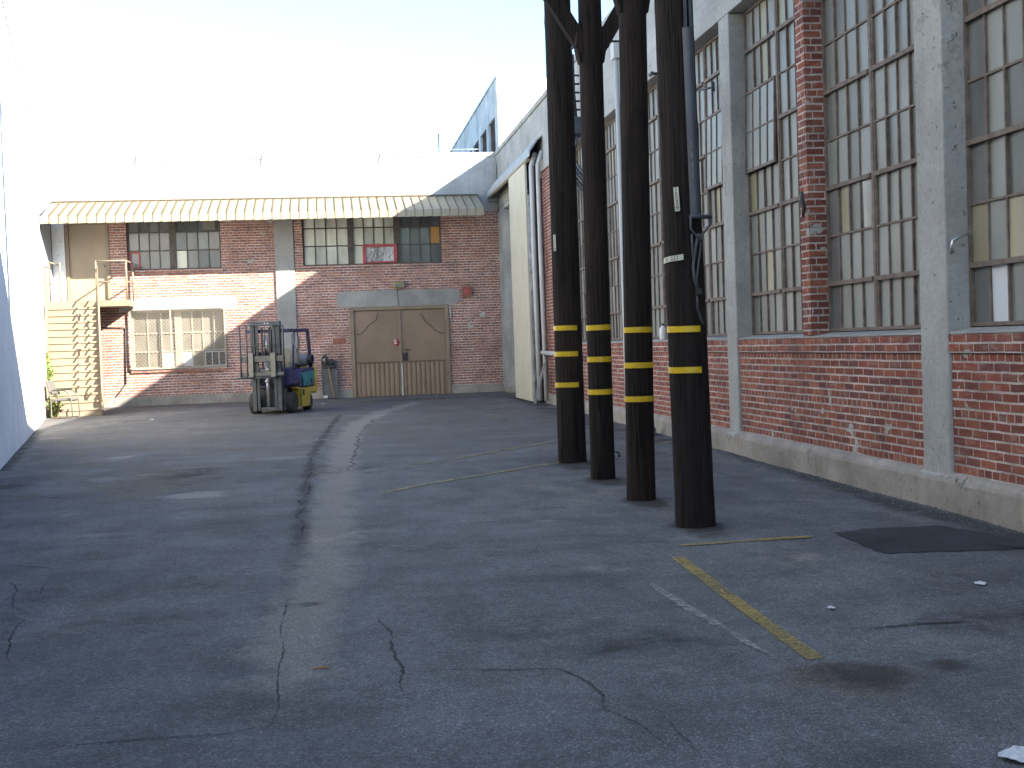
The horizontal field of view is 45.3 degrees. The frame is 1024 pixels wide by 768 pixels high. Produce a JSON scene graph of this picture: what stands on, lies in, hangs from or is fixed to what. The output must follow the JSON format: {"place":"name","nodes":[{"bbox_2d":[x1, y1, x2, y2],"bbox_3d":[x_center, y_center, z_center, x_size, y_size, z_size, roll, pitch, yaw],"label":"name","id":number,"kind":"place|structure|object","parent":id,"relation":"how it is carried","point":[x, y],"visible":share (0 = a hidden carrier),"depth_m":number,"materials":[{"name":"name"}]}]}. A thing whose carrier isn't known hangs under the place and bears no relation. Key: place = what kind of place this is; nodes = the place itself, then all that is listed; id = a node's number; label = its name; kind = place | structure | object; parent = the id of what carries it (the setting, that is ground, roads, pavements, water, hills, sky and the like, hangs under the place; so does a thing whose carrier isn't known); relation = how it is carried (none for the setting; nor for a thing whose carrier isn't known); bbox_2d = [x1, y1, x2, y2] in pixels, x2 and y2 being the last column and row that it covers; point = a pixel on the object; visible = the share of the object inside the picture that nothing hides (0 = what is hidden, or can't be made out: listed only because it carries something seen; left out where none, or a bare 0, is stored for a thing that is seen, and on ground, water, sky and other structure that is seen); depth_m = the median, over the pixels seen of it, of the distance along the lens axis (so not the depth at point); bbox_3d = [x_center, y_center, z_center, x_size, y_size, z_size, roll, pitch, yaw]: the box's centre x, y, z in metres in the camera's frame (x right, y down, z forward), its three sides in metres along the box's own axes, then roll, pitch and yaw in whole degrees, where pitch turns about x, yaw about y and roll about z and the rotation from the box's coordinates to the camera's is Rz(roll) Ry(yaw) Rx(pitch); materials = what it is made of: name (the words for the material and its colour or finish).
{"place":"outdoors","nodes":[
{"label":"outdoors","id":0,"kind":"place"},
{"bbox_2d":[5,0,613,157],"label":"sky","id":1,"kind":"structure","parent":0,"point":[101,78],"materials":[{"name":"white"}]},
{"bbox_2d":[0,391,1023,767],"bbox_3d":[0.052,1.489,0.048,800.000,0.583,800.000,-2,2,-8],"label":"ground","id":2,"kind":"structure","parent":0,"point":[138,623],"depth_m":6.80,"materials":[{"name":"grey asphalt"}]},
{"bbox_2d":[6,620,24,662],"bbox_3d":[-2.605,1.335,6.424,0.064,0.008,1.102,-3,2,-17],"label":"crack","id":3,"kind":"object","parent":2,"relation":"on","point":[9,641],"visible":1,"depth_m":6.41,"materials":[{"name":"black asphalt"}]},
{"bbox_2d":[9,582,27,613],"bbox_3d":[-3.075,1.306,7.577,0.085,0.010,1.401,-3,2,-27],"label":"crack","id":4,"kind":"object","parent":2,"relation":"on","point":[12,604],"visible":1,"depth_m":7.53,"materials":[{"name":"black asphalt"}]},
{"bbox_2d":[0,0,45,469],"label":"boundary wall","id":5,"kind":"structure","parent":2,"relation":"on","point":[22,402],"depth_m":21.48,"materials":[{"name":"white paint"}]},
{"bbox_2d":[46,350,55,380],"bbox_3d":[-11.173,-0.035,29.435,0.453,1.671,0.473,-2,2,6],"label":"climbing plant","id":6,"kind":"object","parent":2,"relation":"on","point":[49,371],"visible":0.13,"depth_m":29.45,"materials":[{"name":"green plant"}]},
{"bbox_2d":[46,391,63,417],"bbox_3d":[-10.683,0.474,28.754,0.448,0.672,0.367,-3,2,-25],"label":"climbing plant","id":7,"kind":"object","parent":2,"relation":"on","point":[54,409],"visible":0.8,"depth_m":28.70,"materials":[{"name":"green plant"}]},
{"bbox_2d":[45,380,79,418],"bbox_3d":[-10.382,0.350,28.363,0.610,0.877,0.564,-2,2,-2],"label":"armchair","id":8,"kind":"object","parent":2,"relation":"on","point":[51,388],"visible":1,"depth_m":28.15,"materials":[{"name":"white plastic"}]},
{"bbox_2d":[44,260,135,417],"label":"staircase","id":9,"kind":"structure","parent":2,"relation":"on","point":[72,335],"depth_m":30.52,"materials":[{"name":"metal"}]},
{"bbox_2d":[27,645,284,748],"bbox_3d":[-1.187,1.342,5.381,0.804,0.017,1.941,-1,2,23],"label":"crack","id":10,"kind":"object","parent":2,"relation":"on","point":[277,685],"visible":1,"depth_m":4.78,"materials":[{"name":"black asphalt"}]},
{"bbox_2d":[37,149,503,407],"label":"workshop building","id":11,"kind":"structure","parent":2,"relation":"on","point":[327,250],"depth_m":33.69,"materials":[{"name":"brick"}]},
{"bbox_2d":[68,225,107,300],"bbox_3d":[-11.400,-3.243,33.051,0.960,2.070,0.110,-2,2,-8],"label":"upper door","id":12,"kind":"structure","parent":11,"relation":"in","point":[87,243],"depth_m":33.05,"materials":[{"name":"paint"}]},
{"bbox_2d":[126,220,221,269],"bbox_3d":[-9.195,-3.816,33.451,2.480,1.395,0.080,-2,2,-8],"label":"window","id":13,"kind":"structure","parent":11,"relation":"in","point":[160,245],"depth_m":33.44,"materials":[{"name":"glass"}]},
{"bbox_2d":[131,309,225,368],"bbox_3d":[-9.100,-1.229,33.606,2.470,1.550,0.080,-2,2,-8],"label":"window","id":14,"kind":"structure","parent":11,"relation":"in","point":[178,314],"depth_m":33.58,"materials":[{"name":"beige glass"}]},
{"bbox_2d":[205,351,225,365],"bbox_3d":[-8.109,-0.705,33.640,0.562,0.394,0.201,-2,2,-8],"label":"air conditioner","id":15,"kind":"object","parent":11,"relation":"attached to","point":[221,360],"visible":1,"depth_m":33.55,"materials":[{"name":"metal"}]},
{"bbox_2d":[302,216,441,265],"bbox_3d":[-3.892,-4.027,34.200,3.840,1.395,0.135,-2,2,-8],"label":"window","id":16,"kind":"structure","parent":11,"relation":"in","point":[374,240],"depth_m":34.21,"materials":[{"name":"glass"}]},
{"bbox_2d":[354,310,400,396],"bbox_3d":[-3.738,-0.852,34.220,1.250,2.380,0.080,-2,2,-8],"label":"door leaf","id":17,"kind":"structure","parent":11,"relation":"in","point":[378,373],"depth_m":34.20,"materials":[{"name":"beige paint"}]},
{"bbox_2d":[393,281,403,287],"bbox_3d":[-3.150,-2.767,34.139,0.290,0.190,0.204,-2,2,-8],"label":"wall lamp","id":18,"kind":"object","parent":11,"relation":"attached to","point":[398,284],"visible":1,"depth_m":34.06,"materials":[{"name":"beige plastic"}]},
{"bbox_2d":[400,309,446,394],"bbox_3d":[-2.462,-0.903,34.407,1.270,2.380,0.080,-2,2,-8],"label":"door leaf","id":19,"kind":"structure","parent":11,"relation":"in","point":[422,330],"depth_m":34.39,"materials":[{"name":"beige paint"}]},
{"bbox_2d":[462,286,471,295],"bbox_3d":[-1.267,-2.603,34.451,0.270,0.270,0.144,-2,2,-8],"label":"alarm box","id":20,"kind":"object","parent":11,"relation":"attached to","point":[466,290],"visible":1,"depth_m":34.39,"materials":[{"name":"red metal"}]},
{"bbox_2d":[449,75,546,164],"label":"rooftop block","id":21,"kind":"structure","parent":11,"relation":"on","point":[504,106],"depth_m":34.65,"materials":[{"name":"paint"}]},
{"bbox_2d":[482,132,486,151],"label":"window","id":22,"kind":"structure","parent":21,"relation":"in","point":[484,136],"depth_m":38.10,"materials":[{"name":"glass"}]},
{"bbox_2d":[490,120,495,151],"bbox_3d":[-0.495,-7.152,35.907,0.048,1.070,1.474,-2,2,-8],"label":"window","id":23,"kind":"structure","parent":21,"relation":"in","point":[493,141],"depth_m":36.31,"materials":[{"name":"glass"}]},
{"bbox_2d":[232,321,316,413],"bbox_3d":[-5.317,-0.370,27.314,1.110,2.039,3.221,-2,2,8],"label":"forklift","id":24,"kind":"object","parent":2,"relation":"on","point":[287,378],"visible":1,"depth_m":26.92,"materials":[{"name":"metal"}]},
{"bbox_2d":[280,600,287,636],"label":"crack","id":25,"kind":"object","parent":2,"relation":"on","point":[283,614],"visible":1,"depth_m":6.89,"materials":[{"name":"black asphalt"}]},
{"bbox_2d":[295,415,337,531],"bbox_3d":[-2.752,0.927,17.801,0.274,0.091,16.382,-2,2,-7],"label":"crack","id":26,"kind":"object","parent":2,"relation":"on","point":[304,496],"visible":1,"depth_m":14.09,"materials":[{"name":"grey asphalt"}]},
{"bbox_2d":[313,666,328,669],"bbox_3d":[-0.882,1.311,5.667,0.074,0.013,0.015,-2,2,-6],"label":"twig","id":27,"kind":"object","parent":2,"relation":"on","point":[322,667],"visible":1,"depth_m":5.67,"materials":[{"name":"brown wood"}]},
{"bbox_2d":[321,355,338,398],"bbox_3d":[-5.006,-0.201,33.734,0.430,1.192,0.255,-2,2,-10],"label":"flat trolley","id":28,"kind":"object","parent":2,"relation":"on","point":[329,380],"visible":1,"depth_m":33.76,"materials":[{"name":"grey metal"}]},
{"bbox_2d":[348,419,374,470],"bbox_3d":[-2.398,0.857,19.538,0.207,0.053,10.215,-2,2,-5],"label":"crack","id":29,"kind":"object","parent":2,"relation":"on","point":[357,447],"visible":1,"depth_m":17.79,"materials":[{"name":"grey asphalt"}]},
{"bbox_2d":[378,619,405,697],"bbox_3d":[-0.572,1.282,5.914,0.055,0.014,1.608,-2,2,-10],"label":"crack","id":30,"kind":"object","parent":2,"relation":"on","point":[395,653],"visible":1,"depth_m":5.81,"materials":[{"name":"black asphalt"}]},
{"bbox_2d":[380,462,558,492],"bbox_3d":[-0.351,0.998,13.395,0.133,0.014,3.148,-1,2,38],"label":"parking line","id":31,"kind":"object","parent":2,"relation":"on","point":[464,477],"visible":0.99,"depth_m":13.17,"materials":[{"name":"yellow paint"}]},
{"bbox_2d":[411,441,556,464],"bbox_3d":[-0.295,0.894,16.088,0.126,0.021,3.296,-1,2,35],"label":"parking line","id":32,"kind":"object","parent":2,"relation":"on","point":[483,453],"visible":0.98,"depth_m":15.99,"materials":[{"name":"yellow paint"}]},
{"bbox_2d":[534,362,545,403],"bbox_3d":[0.614,-0.018,27.094,0.352,0.912,0.151,-3,2,-27],"label":"plank","id":33,"kind":"object","parent":2,"relation":"on","point":[539,383],"visible":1,"depth_m":27.05,"materials":[{"name":"grey wood"}]},
{"bbox_2d":[428,668,671,747],"bbox_3d":[0.239,1.286,5.082,0.512,0.013,1.533,-4,3,-43],"label":"crack","id":34,"kind":"object","parent":2,"relation":"on","point":[600,692],"visible":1,"depth_m":5.41,"materials":[{"name":"black asphalt"}]},
{"bbox_2d":[544,0,586,462],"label":"utility pole","id":35,"kind":"object","parent":2,"relation":"on","point":[569,384],"visible":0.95,"depth_m":14.38,"materials":[{"name":"brown wood"}]},
{"bbox_2d":[543,0,620,479],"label":"utility pole","id":36,"kind":"object","parent":2,"relation":"on","point":[589,36],"visible":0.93,"depth_m":12.54,"materials":[{"name":"brown wood"}]},
{"bbox_2d":[613,0,655,500],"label":"utility pole","id":37,"kind":"object","parent":2,"relation":"on","point":[639,391],"visible":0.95,"depth_m":10.87,"materials":[{"name":"brown wood"}]},
{"bbox_2d":[654,0,715,528],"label":"utility pole","id":38,"kind":"object","parent":2,"relation":"on","point":[688,372],"visible":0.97,"depth_m":9.27,"materials":[{"name":"brown wood"}]},
{"bbox_2d":[649,583,774,656],"bbox_3d":[0.982,1.211,6.494,0.083,0.004,1.906,-2,2,-12],"label":"parking line","id":39,"kind":"object","parent":2,"relation":"on","point":[743,640],"visible":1,"depth_m":6.43,"materials":[{"name":"white paint"}]},
{"bbox_2d":[679,536,811,545],"bbox_3d":[1.649,1.100,8.625,0.975,0.003,0.101,-2,2,-11],"label":"parking line","id":40,"kind":"object","parent":2,"relation":"on","point":[763,539],"visible":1,"depth_m":8.63,"materials":[{"name":"yellow paint"}]},
{"bbox_2d":[671,556,824,658],"bbox_3d":[1.226,1.185,6.807,0.085,0.019,2.618,-2,2,-6],"label":"parking line","id":41,"kind":"object","parent":2,"relation":"on","point":[747,609],"visible":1,"depth_m":6.49,"materials":[{"name":"yellow paint"}]},
{"bbox_2d":[487,0,1023,532],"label":"warehouse","id":42,"kind":"structure","parent":2,"relation":"on","point":[861,162],"depth_m":11.97,"materials":[{"name":"brick"}]},
{"bbox_2d":[508,164,533,400],"bbox_3d":[0.210,-2.361,29.175,0.045,5.455,2.530,-2,2,-8],"label":"sliding door","id":43,"kind":"structure","parent":42,"relation":"in","point":[518,202],"depth_m":28.94,"materials":[{"name":"beige metal"}]},
{"bbox_2d":[572,54,582,190],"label":"service cables","id":44,"kind":"object","parent":42,"relation":"attached to","point":[577,120],"visible":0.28,"depth_m":22.89,"materials":[{"name":"metal"}]},
{"bbox_2d":[576,146,586,340],"bbox_3d":[1.531,-2.746,23.547,0.066,3.826,2.217,-2,2,-8],"label":"window","id":45,"kind":"structure","parent":42,"relation":"in","point":[579,151],"depth_m":24.52,"materials":[{"name":"metal"}]},
{"bbox_2d":[605,118,622,339],"bbox_3d":[1.887,-2.680,21.129,0.066,3.826,2.217,-2,2,-8],"label":"window","id":46,"kind":"structure","parent":42,"relation":"in","point":[615,292],"depth_m":21.72,"materials":[{"name":"glass"}]},
{"bbox_2d":[648,83,667,337],"bbox_3d":[2.266,-2.610,18.558,0.066,3.826,2.207,-2,2,-8],"label":"window","id":47,"kind":"structure","parent":42,"relation":"in","point":[659,311],"depth_m":18.87,"materials":[{"name":"glass"}]},
{"bbox_2d":[659,323,666,339],"bbox_3d":[2.248,-0.781,18.289,0.104,0.242,0.104,-2,2,-8],"label":"plastic bottle","id":48,"kind":"object","parent":42,"relation":"on","point":[662,333],"visible":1,"depth_m":18.25,"materials":[{"name":"white plastic"}]},
{"bbox_2d":[695,33,726,335],"bbox_3d":[2.607,-2.544,16.148,0.095,3.826,2.207,-2,2,-8],"label":"window","id":49,"kind":"structure","parent":42,"relation":"in","point":[707,68],"depth_m":16.10,"materials":[{"name":"glass"}]},
{"bbox_2d":[743,0,802,334],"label":"window","id":50,"kind":"structure","parent":42,"relation":"in","point":[769,25],"depth_m":13.89,"materials":[{"name":"glass"}]},
{"bbox_2d":[821,0,920,331],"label":"window","id":51,"kind":"structure","parent":42,"relation":"in","point":[868,69],"depth_m":11.39,"materials":[{"name":"glass"}]},
{"bbox_2d":[963,0,1023,325],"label":"window","id":52,"kind":"structure","parent":42,"relation":"in","point":[993,30],"depth_m":9.31,"materials":[{"name":"glass"}]},
{"bbox_2d":[851,621,971,628],"bbox_3d":[1.993,1.190,6.087,0.652,0.006,0.055,-2,2,-5],"label":"crack","id":53,"kind":"object","parent":2,"relation":"on","point":[917,623],"visible":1,"depth_m":6.08,"materials":[{"name":"black asphalt"}]},
{"bbox_2d":[834,525,1023,552],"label":"asphalt patch","id":54,"kind":"object","parent":2,"relation":"on","point":[913,539],"visible":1,"depth_m":8.45,"materials":[{"name":"black asphalt"}]},
{"bbox_2d":[974,581,985,584],"bbox_3d":[2.647,1.122,6.939,0.066,0.008,0.081,-1,2,26],"label":"paper scrap","id":55,"kind":"object","parent":2,"relation":"on","point":[981,582],"visible":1,"depth_m":6.93,"materials":[{"name":"white paper"}]},
{"bbox_2d":[998,745,1023,761],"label":"paper scrap","id":56,"kind":"object","parent":2,"relation":"on","point":[1014,752],"visible":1,"depth_m":4.17,"materials":[{"name":"white paper"}]},
{"bbox_2d":[661,441,1022,533],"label":"gravel","id":57,"kind":"structure","parent":0,"point":[872,494],"depth_m":10.76,"materials":[{"name":"grey gravel"}]}
]}

